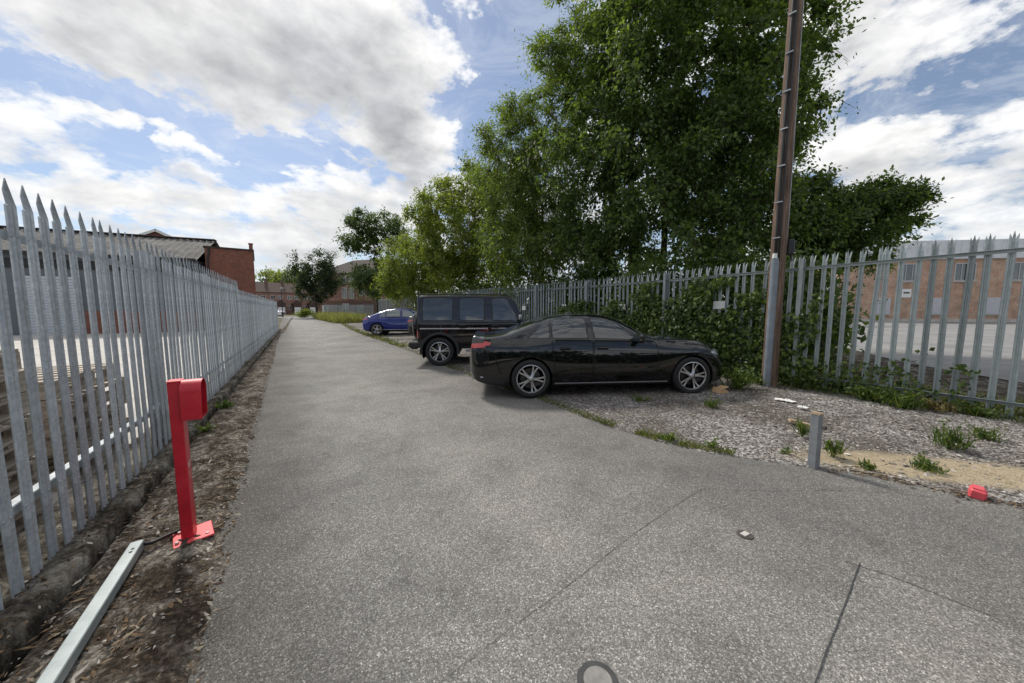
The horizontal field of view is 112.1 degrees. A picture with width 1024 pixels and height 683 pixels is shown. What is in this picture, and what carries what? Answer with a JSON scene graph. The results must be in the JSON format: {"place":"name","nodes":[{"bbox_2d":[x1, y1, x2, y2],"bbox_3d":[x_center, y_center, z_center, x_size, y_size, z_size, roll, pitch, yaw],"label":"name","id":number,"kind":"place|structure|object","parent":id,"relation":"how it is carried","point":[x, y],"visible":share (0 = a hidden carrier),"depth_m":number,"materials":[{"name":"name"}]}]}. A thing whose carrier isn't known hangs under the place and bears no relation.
{"place":"outdoors","nodes":[
{"label":"outdoors","id":0,"kind":"place"},
{"bbox_2d":[0,331,260,504],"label":"storage yard","id":1,"kind":"structure","parent":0,"point":[17,342],"depth_m":10.76,"materials":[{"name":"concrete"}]},
{"bbox_2d":[0,498,41,545],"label":"pallet","id":2,"kind":"object","parent":1,"relation":"on","point":[19,521],"visible":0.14,"depth_m":2.34,"materials":[{"name":"wood"}]},
{"bbox_2d":[8,476,39,515],"bbox_3d":[-3.490,1.092,1.737,1.000,0.144,1.200,-3,6,-31],"label":"pallet","id":3,"kind":"object","parent":2,"relation":"on","point":[14,494],"visible":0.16,"depth_m":2.25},
{"bbox_2d":[7,454,37,492],"bbox_3d":[-3.510,0.940,1.741,1.000,0.144,1.200,-3,6,-31],"label":"pallet","id":4,"kind":"object","parent":3,"relation":"on","point":[13,482],"visible":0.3,"depth_m":2.33,"materials":[{"name":"wood"}]},
{"bbox_2d":[3,434,34,469],"bbox_3d":[-3.478,0.793,1.686,1.000,0.144,1.200,-4,6,-33],"label":"pallet","id":5,"kind":"object","parent":4,"relation":"on","point":[9,456],"visible":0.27,"depth_m":2.31,"materials":[{"name":"wood"}]},
{"bbox_2d":[0,412,31,447],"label":"pallet","id":6,"kind":"object","parent":5,"relation":"on","point":[7,437],"visible":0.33,"depth_m":2.31,"materials":[{"name":"wood"}]},
{"bbox_2d":[0,391,28,422],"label":"pallet","id":7,"kind":"object","parent":6,"relation":"on","point":[4,412],"visible":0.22,"depth_m":2.31,"materials":[{"name":"wood"}]},
{"bbox_2d":[0,370,26,398],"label":"pallet","id":8,"kind":"object","parent":7,"relation":"on","point":[22,383],"visible":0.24,"depth_m":2.35,"materials":[{"name":"wood"}]},
{"bbox_2d":[0,349,21,373],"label":"pallet","id":9,"kind":"object","parent":8,"relation":"on","point":[18,359],"visible":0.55,"depth_m":2.36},
{"bbox_2d":[8,432,122,491],"bbox_3d":[-4.381,1.118,3.067,1.000,0.144,1.200,-3,6,-32],"label":"pallet","id":10,"kind":"object","parent":1,"relation":"on","point":[68,478],"visible":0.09,"depth_m":3.02,"materials":[{"name":"wood"}]},
{"bbox_2d":[47,415,128,463],"bbox_3d":[-4.359,0.964,3.097,1.000,0.144,1.200,-3,6,-32],"label":"pallet","id":11,"kind":"object","parent":10,"relation":"on","point":[65,452],"visible":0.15,"depth_m":3.14,"materials":[{"name":"wood"}]},
{"bbox_2d":[1,404,125,455],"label":"pallet","id":12,"kind":"object","parent":11,"relation":"on","point":[49,445],"visible":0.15,"depth_m":3.04,"materials":[{"name":"wood"}]},
{"bbox_2d":[1,390,126,437],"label":"pallet","id":13,"kind":"object","parent":12,"relation":"on","point":[47,429],"visible":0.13,"depth_m":3.09,"materials":[{"name":"wood"}]},
{"bbox_2d":[40,375,124,418],"bbox_3d":[-4.365,0.514,3.045,1.000,0.144,1.200,-3,6,-30],"label":"pallet","id":14,"kind":"object","parent":13,"relation":"on","point":[44,408],"visible":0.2,"depth_m":3.08,"materials":[{"name":"wood"}]},
{"bbox_2d":[20,363,114,399],"bbox_3d":[-4.398,0.366,2.998,1.000,0.144,1.200,-3,6,-32],"label":"pallet","id":15,"kind":"object","parent":14,"relation":"on","point":[41,382],"visible":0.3,"depth_m":3.13,"materials":[{"name":"wood"}]},
{"bbox_2d":[0,225,219,334],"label":"warehouse","id":16,"kind":"structure","parent":1,"relation":"on","point":[191,250],"depth_m":20.90,"materials":[{"name":"grey metal"}]},
{"bbox_2d":[203,243,255,330],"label":"brick building","id":17,"kind":"structure","parent":1,"relation":"on","point":[236,265],"depth_m":23.44,"materials":[{"name":"red brick"}]},
{"bbox_2d":[340,322,407,347],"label":"verge grass","id":18,"kind":"structure","parent":0,"point":[389,340],"depth_m":18.01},
{"bbox_2d":[0,0,1023,305],"label":"sky","id":19,"kind":"structure","parent":0,"point":[233,123],"materials":[{"name":"blue"}]},
{"bbox_2d":[3,309,1023,682],"bbox_3d":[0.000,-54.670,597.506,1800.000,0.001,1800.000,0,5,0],"label":"ground","id":20,"kind":"structure","parent":0,"point":[231,393],"depth_m":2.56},
{"bbox_2d":[36,540,144,682],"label":"steel trunking","id":21,"kind":"object","parent":20,"relation":"on","point":[62,661],"visible":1,"depth_m":1.62,"materials":[{"name":"metal"}]},
{"bbox_2d":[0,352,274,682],"bbox_3d":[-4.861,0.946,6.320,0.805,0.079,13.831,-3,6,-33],"label":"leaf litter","id":22,"kind":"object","parent":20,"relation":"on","point":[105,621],"visible":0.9,"depth_m":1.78,"materials":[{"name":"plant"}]},
{"bbox_2d":[0,346,276,682],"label":"verge stones","id":23,"kind":"object","parent":20,"relation":"on","point":[46,651],"visible":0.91,"depth_m":1.85,"materials":[{"name":"stone"}]},
{"bbox_2d":[0,178,278,610],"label":"palisade fence","id":24,"kind":"object","parent":20,"relation":"on","point":[243,316],"visible":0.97,"depth_m":2.51,"materials":[{"name":"metal"}]},
{"bbox_2d":[138,229,169,238],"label":"gabled house","id":25,"kind":"structure","parent":20,"relation":"on","point":[155,232],"depth_m":42.75,"materials":[{"name":"red brick"}]},
{"bbox_2d":[165,378,214,548],"bbox_3d":[-2.133,0.777,2.284,0.210,1.067,0.230,5,8,44],"label":"intercom post","id":26,"kind":"object","parent":20,"relation":"on","point":[187,399],"visible":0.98,"depth_m":2.23,"materials":[{"name":"metal"}]},
{"bbox_2d":[143,528,179,545],"bbox_3d":[-2.281,1.280,2.247,0.091,0.052,0.207,3,6,28],"label":"cable","id":27,"kind":"object","parent":26,"relation":"attached to","point":[161,538],"visible":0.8,"depth_m":2.22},
{"bbox_2d":[194,422,218,433],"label":"weed plant","id":28,"kind":"object","parent":20,"relation":"on","point":[204,429],"visible":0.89,"depth_m":4.26,"materials":[{"name":"green plant"}]},
{"bbox_2d":[215,399,233,408],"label":"weed plant","id":29,"kind":"object","parent":20,"relation":"on","point":[224,404],"visible":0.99,"depth_m":5.30,"materials":[{"name":"green plant"}]},
{"bbox_2d":[255,282,267,308],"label":"terraced house","id":30,"kind":"structure","parent":20,"relation":"on","point":[261,290],"depth_m":96.75,"materials":[{"name":"brown brick"}]},
{"bbox_2d":[255,265,286,282],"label":"tree","id":31,"kind":"object","parent":20,"relation":"on","point":[266,274],"visible":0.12,"depth_m":126.68,"materials":[{"name":"green plant"}]},
{"bbox_2d":[264,279,285,313],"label":"terraced house","id":32,"kind":"structure","parent":20,"relation":"on","point":[274,291],"depth_m":98.93,"materials":[{"name":"brown brick"}]},
{"bbox_2d":[268,266,308,282],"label":"tree","id":33,"kind":"object","parent":20,"relation":"on","point":[275,278],"visible":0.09,"depth_m":120.52,"materials":[{"name":"green plant"}]},
{"bbox_2d":[280,279,301,313],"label":"terraced house","id":34,"kind":"structure","parent":20,"relation":"on","point":[292,305],"depth_m":101.45,"materials":[{"name":"brown brick"}]},
{"bbox_2d":[293,308,313,317],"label":"hedge","id":35,"kind":"object","parent":20,"relation":"on","point":[304,313],"visible":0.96,"depth_m":61.63,"materials":[{"name":"green plant"}]},
{"bbox_2d":[296,281,314,312],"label":"terraced house","id":36,"kind":"structure","parent":20,"relation":"on","point":[306,305],"depth_m":104.30,"materials":[{"name":"brown brick"}]},
{"bbox_2d":[278,244,350,314],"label":"cherry tree","id":37,"kind":"object","parent":20,"relation":"on","point":[325,271],"visible":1,"depth_m":58.40,"materials":[{"name":"green plant"}]},
{"bbox_2d":[332,206,412,312],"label":"lime tree","id":38,"kind":"object","parent":20,"relation":"on","point":[369,231],"visible":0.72,"depth_m":45.66,"materials":[{"name":"green plant"}]},
{"bbox_2d":[814,239,1023,321],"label":"works building","id":39,"kind":"structure","parent":20,"relation":"on","point":[998,266],"depth_m":38.05,"materials":[{"name":"brick"}]},
{"bbox_2d":[901,289,911,297],"bbox_3d":[44.146,-5.396,38.621,0.950,0.950,0.051,1,5,7],"label":"wall sign","id":40,"kind":"object","parent":39,"relation":"attached to","point":[906,293],"visible":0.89,"depth_m":38.60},
{"bbox_2d":[903,264,915,280],"bbox_3d":[44.239,-7.690,38.446,2.000,1.900,0.080,1,5,7],"label":"window","id":41,"kind":"structure","parent":39,"relation":"in","point":[909,270],"depth_m":38.45,"materials":[{"name":"white glass"}]},
{"bbox_2d":[953,263,976,280],"bbox_3d":[49.602,-7.627,37.781,2.000,1.900,0.080,1,5,7],"label":"window","id":42,"kind":"structure","parent":39,"relation":"in","point":[960,268],"depth_m":37.83,"materials":[{"name":"white glass"}]},
{"bbox_2d":[1013,262,1023,279],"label":"window","id":43,"kind":"structure","parent":39,"relation":"in","point":[1018,269],"depth_m":37.16,"materials":[{"name":"white glass"}]},
{"bbox_2d":[188,318,1023,682],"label":"road","id":44,"kind":"structure","parent":0,"point":[406,516],"depth_m":2.19,"materials":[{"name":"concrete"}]},
{"bbox_2d":[0,328,281,682],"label":"kerb","id":45,"kind":"structure","parent":44,"relation":"on","point":[21,634],"depth_m":2.11,"materials":[{"name":"concrete"}]},
{"bbox_2d":[0,350,262,652],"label":"kerb litter","id":46,"kind":"object","parent":45,"relation":"on","point":[39,606],"visible":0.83,"depth_m":2.13,"materials":[{"name":"brown plant"}]},
{"bbox_2d":[309,311,370,322],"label":"tall grass","id":47,"kind":"structure","parent":44,"relation":"on","point":[343,317],"depth_m":38.66,"materials":[{"name":"plant"}]},
{"bbox_2d":[325,304,373,314],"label":"palisade fence","id":48,"kind":"object","parent":44,"relation":"on","point":[347,308],"visible":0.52,"depth_m":48.40,"materials":[{"name":"grey metal"}]},
{"bbox_2d":[438,489,700,682],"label":"road joint","id":49,"kind":"object","parent":44,"relation":"on","point":[552,597],"visible":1,"depth_m":1.83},
{"bbox_2d":[577,661,618,682],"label":"round cover","id":50,"kind":"object","parent":44,"relation":"on","point":[594,672],"visible":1,"depth_m":1.46,"materials":[{"name":"metal"}]},
{"bbox_2d":[736,530,753,539],"bbox_3d":[1.605,1.327,2.376,0.102,0.013,0.102,-2,6,-20],"label":"stopcock cover","id":51,"kind":"object","parent":44,"relation":"on","point":[744,534],"visible":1,"depth_m":2.36,"materials":[{"name":"metal"}]},
{"bbox_2d":[814,563,859,682],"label":"road joint","id":52,"kind":"object","parent":44,"relation":"on","point":[823,659],"visible":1,"depth_m":1.66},
{"bbox_2d":[811,466,1023,508],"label":"edge litter","id":53,"kind":"object","parent":44,"relation":"on","point":[902,482],"visible":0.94,"depth_m":3.08,"materials":[{"name":"brown plant"}]},
{"bbox_2d":[846,561,998,618],"bbox_3d":[2.259,1.371,1.934,0.032,0.001,0.556,-5,7,-44],"label":"road joint","id":54,"kind":"object","parent":44,"relation":"on","point":[923,588],"visible":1,"depth_m":1.92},
{"bbox_2d":[968,484,987,500],"bbox_3d":[3.851,1.248,2.853,0.130,0.096,0.095,-4,7,-38],"label":"plastic block","id":55,"kind":"object","parent":44,"relation":"on","point":[977,492],"depth_m":2.82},
{"bbox_2d":[342,322,1023,504],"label":"gravel","id":56,"kind":"structure","parent":0,"point":[967,474],"depth_m":4.46,"materials":[{"name":"gravel"}]},
{"bbox_2d":[362,309,416,335],"bbox_3d":[-6.418,-1.207,20.863,4.660,1.560,2.163,0,5,-5],"label":"crossover car","id":57,"kind":"object","parent":56,"relation":"on","point":[388,321],"visible":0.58,"depth_m":19.94,"materials":[{"name":"blue paint"}]},
{"bbox_2d":[408,312,416,334],"bbox_3d":[-2.833,-0.913,17.689,4.660,1.540,1.883,0,5,-5],"label":"hatchback car","id":58,"kind":"object","parent":56,"relation":"on","point":[410,325],"visible":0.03,"depth_m":16.72,"materials":[{"name":"grey paint"}]},
{"bbox_2d":[408,294,530,365],"bbox_3d":[-0.481,-0.407,10.338,4.800,1.972,2.184,0,5,-4],"label":"off road car","id":59,"kind":"object","parent":56,"relation":"on","point":[447,326],"visible":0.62,"depth_m":9.40,"materials":[{"name":"black paint"}]},
{"bbox_2d":[403,347,738,454],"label":"edge grass","id":60,"kind":"structure","parent":56,"relation":"on","point":[646,434],"depth_m":4.41,"materials":[{"name":"plant"}]},
{"bbox_2d":[470,312,722,397],"bbox_3d":[1.570,0.142,6.855,4.710,1.472,2.174,-1,5,-3],"label":"saloon car","id":61,"kind":"object","parent":56,"relation":"on","point":[540,355],"visible":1,"depth_m":6.00,"materials":[{"name":"black paint"}]},
{"bbox_2d":[629,393,652,401],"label":"weed plant","id":62,"kind":"object","parent":56,"relation":"on","point":[638,398],"visible":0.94,"depth_m":5.70,"materials":[{"name":"green plant"}]},
{"bbox_2d":[655,430,682,442],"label":"weed plant","id":63,"kind":"object","parent":56,"relation":"on","point":[670,437],"visible":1,"depth_m":4.05,"materials":[{"name":"green plant"}]},
{"bbox_2d":[377,232,1023,418],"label":"palisade fence","id":64,"kind":"object","parent":56,"relation":"on","point":[886,260],"visible":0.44,"depth_m":5.42,"materials":[{"name":"grey metal"}]},
{"bbox_2d":[552,297,634,326],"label":"ivy plant","id":65,"kind":"object","parent":64,"relation":"attached to","point":[575,307],"visible":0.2,"depth_m":10.23,"materials":[{"name":"green plant"}]},
{"bbox_2d":[624,274,739,374],"bbox_3d":[4.015,-0.421,8.523,1.083,2.333,2.945,-3,6,-33],"label":"ivy plant","id":66,"kind":"object","parent":64,"relation":"attached to","point":[645,305],"visible":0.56,"depth_m":8.02,"materials":[{"name":"green plant"}]},
{"bbox_2d":[713,301,724,308],"bbox_3d":[4.555,-0.803,7.590,0.004,0.170,0.250,-3,6,-32],"label":"fence sign","id":67,"kind":"object","parent":64,"relation":"attached to","point":[718,304],"visible":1,"depth_m":7.59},
{"bbox_2d":[718,288,829,389],"bbox_3d":[5.033,-0.079,6.829,0.846,1.926,2.026,-3,6,-32],"label":"ivy plant","id":68,"kind":"object","parent":64,"relation":"attached to","point":[752,358],"visible":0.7,"depth_m":6.79,"materials":[{"name":"green plant"}]},
{"bbox_2d":[799,345,988,413],"bbox_3d":[5.831,0.547,5.613,0.638,1.012,2.313,-3,6,-30],"label":"ivy plant","id":69,"kind":"object","parent":64,"relation":"attached to","point":[960,367],"visible":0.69,"depth_m":5.40,"materials":[{"name":"green plant"}]},
{"bbox_2d":[703,438,720,447],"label":"weed plant","id":70,"kind":"object","parent":56,"relation":"on","point":[712,444],"visible":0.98,"depth_m":3.84,"materials":[{"name":"green plant"}]},
{"bbox_2d":[704,393,725,407],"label":"weed plant","id":71,"kind":"object","parent":56,"relation":"on","point":[712,403],"visible":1,"depth_m":5.27,"materials":[{"name":"green plant"}]},
{"bbox_2d":[712,385,728,393],"bbox_3d":[3.707,0.882,6.142,0.232,0.177,0.164,-3,6,-25],"label":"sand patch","id":72,"kind":"object","parent":56,"relation":"on","point":[720,389],"visible":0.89,"depth_m":6.09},
{"bbox_2d":[719,363,764,389],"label":"weed plant","id":73,"kind":"object","parent":56,"relation":"on","point":[739,379],"visible":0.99,"depth_m":6.26,"materials":[{"name":"green plant"}]},
{"bbox_2d":[750,373,778,385],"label":"weed plant","id":74,"kind":"object","parent":56,"relation":"on","point":[758,379],"visible":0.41,"depth_m":6.55,"materials":[{"name":"green plant"}]},
{"bbox_2d":[761,0,803,386],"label":"utility pole","id":75,"kind":"object","parent":56,"relation":"on","point":[782,246],"visible":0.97,"depth_m":6.13,"materials":[{"name":"wood"}]},
{"bbox_2d":[778,446,792,453],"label":"weed plant","id":76,"kind":"object","parent":56,"relation":"on","point":[788,450],"visible":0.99,"depth_m":3.67,"materials":[{"name":"green plant"}]},
{"bbox_2d":[791,418,809,436],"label":"weed plant","id":77,"kind":"object","parent":56,"relation":"on","point":[804,431],"visible":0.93,"depth_m":4.08,"materials":[{"name":"green plant"}]},
{"bbox_2d":[783,370,825,387],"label":"weed plant","id":78,"kind":"object","parent":56,"relation":"on","point":[793,379],"visible":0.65,"depth_m":6.29,"materials":[{"name":"green plant"}]},
{"bbox_2d":[807,411,826,468],"bbox_3d":[2.981,0.977,3.378,0.110,0.585,0.097,-2,6,-18],"label":"bollard stump","id":79,"kind":"object","parent":56,"relation":"on","point":[817,427],"visible":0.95,"depth_m":3.35,"materials":[{"name":"grey paint"}]},
{"bbox_2d":[822,437,852,457],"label":"weed plant","id":80,"kind":"object","parent":56,"relation":"on","point":[829,445],"visible":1,"depth_m":3.56,"materials":[{"name":"green plant"}]},
{"bbox_2d":[811,364,869,390],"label":"weed plant","id":81,"kind":"object","parent":56,"relation":"on","point":[839,382],"visible":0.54,"depth_m":5.97,"materials":[{"name":"green plant"}]},
{"bbox_2d":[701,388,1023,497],"bbox_3d":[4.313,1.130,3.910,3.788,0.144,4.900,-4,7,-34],"label":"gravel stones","id":82,"kind":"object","parent":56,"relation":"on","point":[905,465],"visible":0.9,"depth_m":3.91,"materials":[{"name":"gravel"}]},
{"bbox_2d":[856,457,876,470],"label":"weed plant","id":83,"kind":"object","parent":56,"relation":"on","point":[867,465],"visible":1,"depth_m":3.31,"materials":[{"name":"green plant"}]},
{"bbox_2d":[844,381,914,403],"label":"weed plant","id":84,"kind":"object","parent":56,"relation":"on","point":[866,394],"visible":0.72,"depth_m":5.39,"materials":[{"name":"green plant"}]},
{"bbox_2d":[875,386,928,410],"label":"weed plant","id":85,"kind":"object","parent":56,"relation":"on","point":[908,402],"visible":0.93,"depth_m":4.98,"materials":[{"name":"green plant"}]},
{"bbox_2d":[909,450,950,474],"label":"weed plant","id":86,"kind":"object","parent":56,"relation":"on","point":[924,464],"visible":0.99,"depth_m":3.28,"materials":[{"name":"green plant"}]},
{"bbox_2d":[912,393,973,413],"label":"weed plant","id":87,"kind":"object","parent":56,"relation":"on","point":[935,406],"visible":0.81,"depth_m":4.86,"materials":[{"name":"plant"}]},
{"bbox_2d":[927,419,983,451],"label":"weed plant","id":88,"kind":"object","parent":56,"relation":"on","point":[950,440],"visible":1,"depth_m":3.69,"materials":[{"name":"green plant"}]},
{"bbox_2d":[943,395,1022,419],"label":"weed plant","id":89,"kind":"object","parent":56,"relation":"on","point":[977,408],"visible":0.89,"depth_m":4.66,"materials":[{"name":"green plant"}]},
{"bbox_2d":[964,418,1017,442],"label":"weed plant","id":90,"kind":"object","parent":56,"relation":"on","point":[980,434],"visible":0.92,"depth_m":3.92,"materials":[{"name":"green plant"}]},
{"bbox_2d":[734,346,1023,415],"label":"woodland floor","id":91,"kind":"structure","parent":0,"point":[982,386],"depth_m":7.13,"materials":[{"name":"soil"}]},
{"bbox_2d":[370,222,463,307],"bbox_3d":[-7.383,-4.933,26.071,9.852,8.168,5.927,3,6,31],"label":"maple tree","id":92,"kind":"object","parent":91,"relation":"on","point":[398,270],"visible":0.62,"depth_m":25.08,"materials":[{"name":"green plant"}]},
{"bbox_2d":[400,280,462,309],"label":"bush","id":93,"kind":"object","parent":91,"relation":"on","point":[414,302],"visible":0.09,"depth_m":25.00,"materials":[{"name":"green plant"}]},
{"bbox_2d":[391,147,540,293],"bbox_3d":[-2.291,-5.525,20.332,9.748,10.420,5.904,4,7,35],"label":"maple tree","id":94,"kind":"object","parent":91,"relation":"on","point":[465,263],"visible":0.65,"depth_m":19.79,"materials":[{"name":"green plant"}]},
{"bbox_2d":[443,271,507,293],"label":"bush","id":95,"kind":"object","parent":91,"relation":"on","point":[472,287],"visible":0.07,"depth_m":19.62,"materials":[{"name":"green plant"}]},
{"bbox_2d":[493,264,565,318],"bbox_3d":[1.308,-1.735,15.863,5.118,3.967,2.817,0,5,0],"label":"bush","id":96,"kind":"object","parent":91,"relation":"on","point":[516,283],"visible":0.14,"depth_m":15.34,"materials":[{"name":"green plant"}]},
{"bbox_2d":[461,0,635,308],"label":"ash tree","id":97,"kind":"object","parent":91,"relation":"on","point":[534,239],"visible":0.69,"depth_m":14.18,"materials":[{"name":"green plant"}]},
{"bbox_2d":[539,255,630,315],"bbox_3d":[3.021,-1.407,12.961,3.986,3.854,2.739,0,5,0],"label":"bush","id":98,"kind":"object","parent":91,"relation":"on","point":[576,277],"visible":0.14,"depth_m":12.55,"materials":[{"name":"green plant"}]},
{"bbox_2d":[593,235,734,331],"bbox_3d":[4.721,-1.254,10.583,4.594,4.012,2.836,0,5,0],"label":"bush","id":99,"kind":"object","parent":91,"relation":"on","point":[660,268],"visible":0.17,"depth_m":10.10,"materials":[{"name":"green plant"}]},
{"bbox_2d":[515,0,874,290],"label":"sycamore tree","id":100,"kind":"object","parent":91,"relation":"on","point":[682,138],"visible":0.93,"depth_m":11.04,"materials":[{"name":"green plant"}]},
{"bbox_2d":[690,225,798,348],"bbox_3d":[6.718,-1.408,10.340,3.391,4.354,2.371,0,5,0],"label":"bush","id":101,"kind":"object","parent":91,"relation":"on","point":[731,260],"visible":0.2,"depth_m":9.94,"materials":[{"name":"green plant"}]},
{"bbox_2d":[758,233,815,277],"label":"bush","id":102,"kind":"object","parent":91,"relation":"on","point":[797,248],"depth_m":10.98,"materials":[{"name":"green plant"}]},
{"bbox_2d":[724,231,887,372],"bbox_3d":[6.824,-0.804,8.348,2.959,3.535,2.456,-2,6,-21],"label":"bush","id":103,"kind":"object","parent":91,"relation":"on","point":[836,315],"visible":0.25,"depth_m":7.94,"materials":[{"name":"green plant"}]},
{"bbox_2d":[802,321,861,360],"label":"bush","id":104,"kind":"object","parent":91,"relation":"on","point":[834,348],"visible":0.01,"depth_m":9.13,"materials":[{"name":"green plant"}]},
{"bbox_2d":[749,162,953,282],"bbox_3d":[10.748,-2.517,11.442,4.291,6.116,4.714,-5,7,-41],"label":"sycamore tree","id":105,"kind":"object","parent":91,"relation":"on","point":[883,208],"visible":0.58,"depth_m":10.53,"materials":[{"name":"green plant"}]},
{"bbox_2d":[742,363,1023,416],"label":"rough grass","id":106,"kind":"structure","parent":91,"relation":"on","point":[1002,407],"depth_m":5.24,"materials":[{"name":"plant"}]},
{"bbox_2d":[749,376,1023,422],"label":"fence foot grass","id":107,"kind":"structure","parent":0,"point":[1016,419],"depth_m":4.99,"materials":[{"name":"green plant"}]},
{"bbox_2d":[844,322,1023,382],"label":"works yard","id":108,"kind":"structure","parent":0,"point":[988,339],"depth_m":14.01,"materials":[{"name":"concrete"}]},
{"label":"cross street","id":109,"kind":"structure","parent":0,"visible":0},
{"bbox_2d":[316,259,412,314],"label":"flats","id":110,"kind":"structure","parent":109,"relation":"on","point":[343,297],"depth_m":66.89,"materials":[{"name":"brown brick"}]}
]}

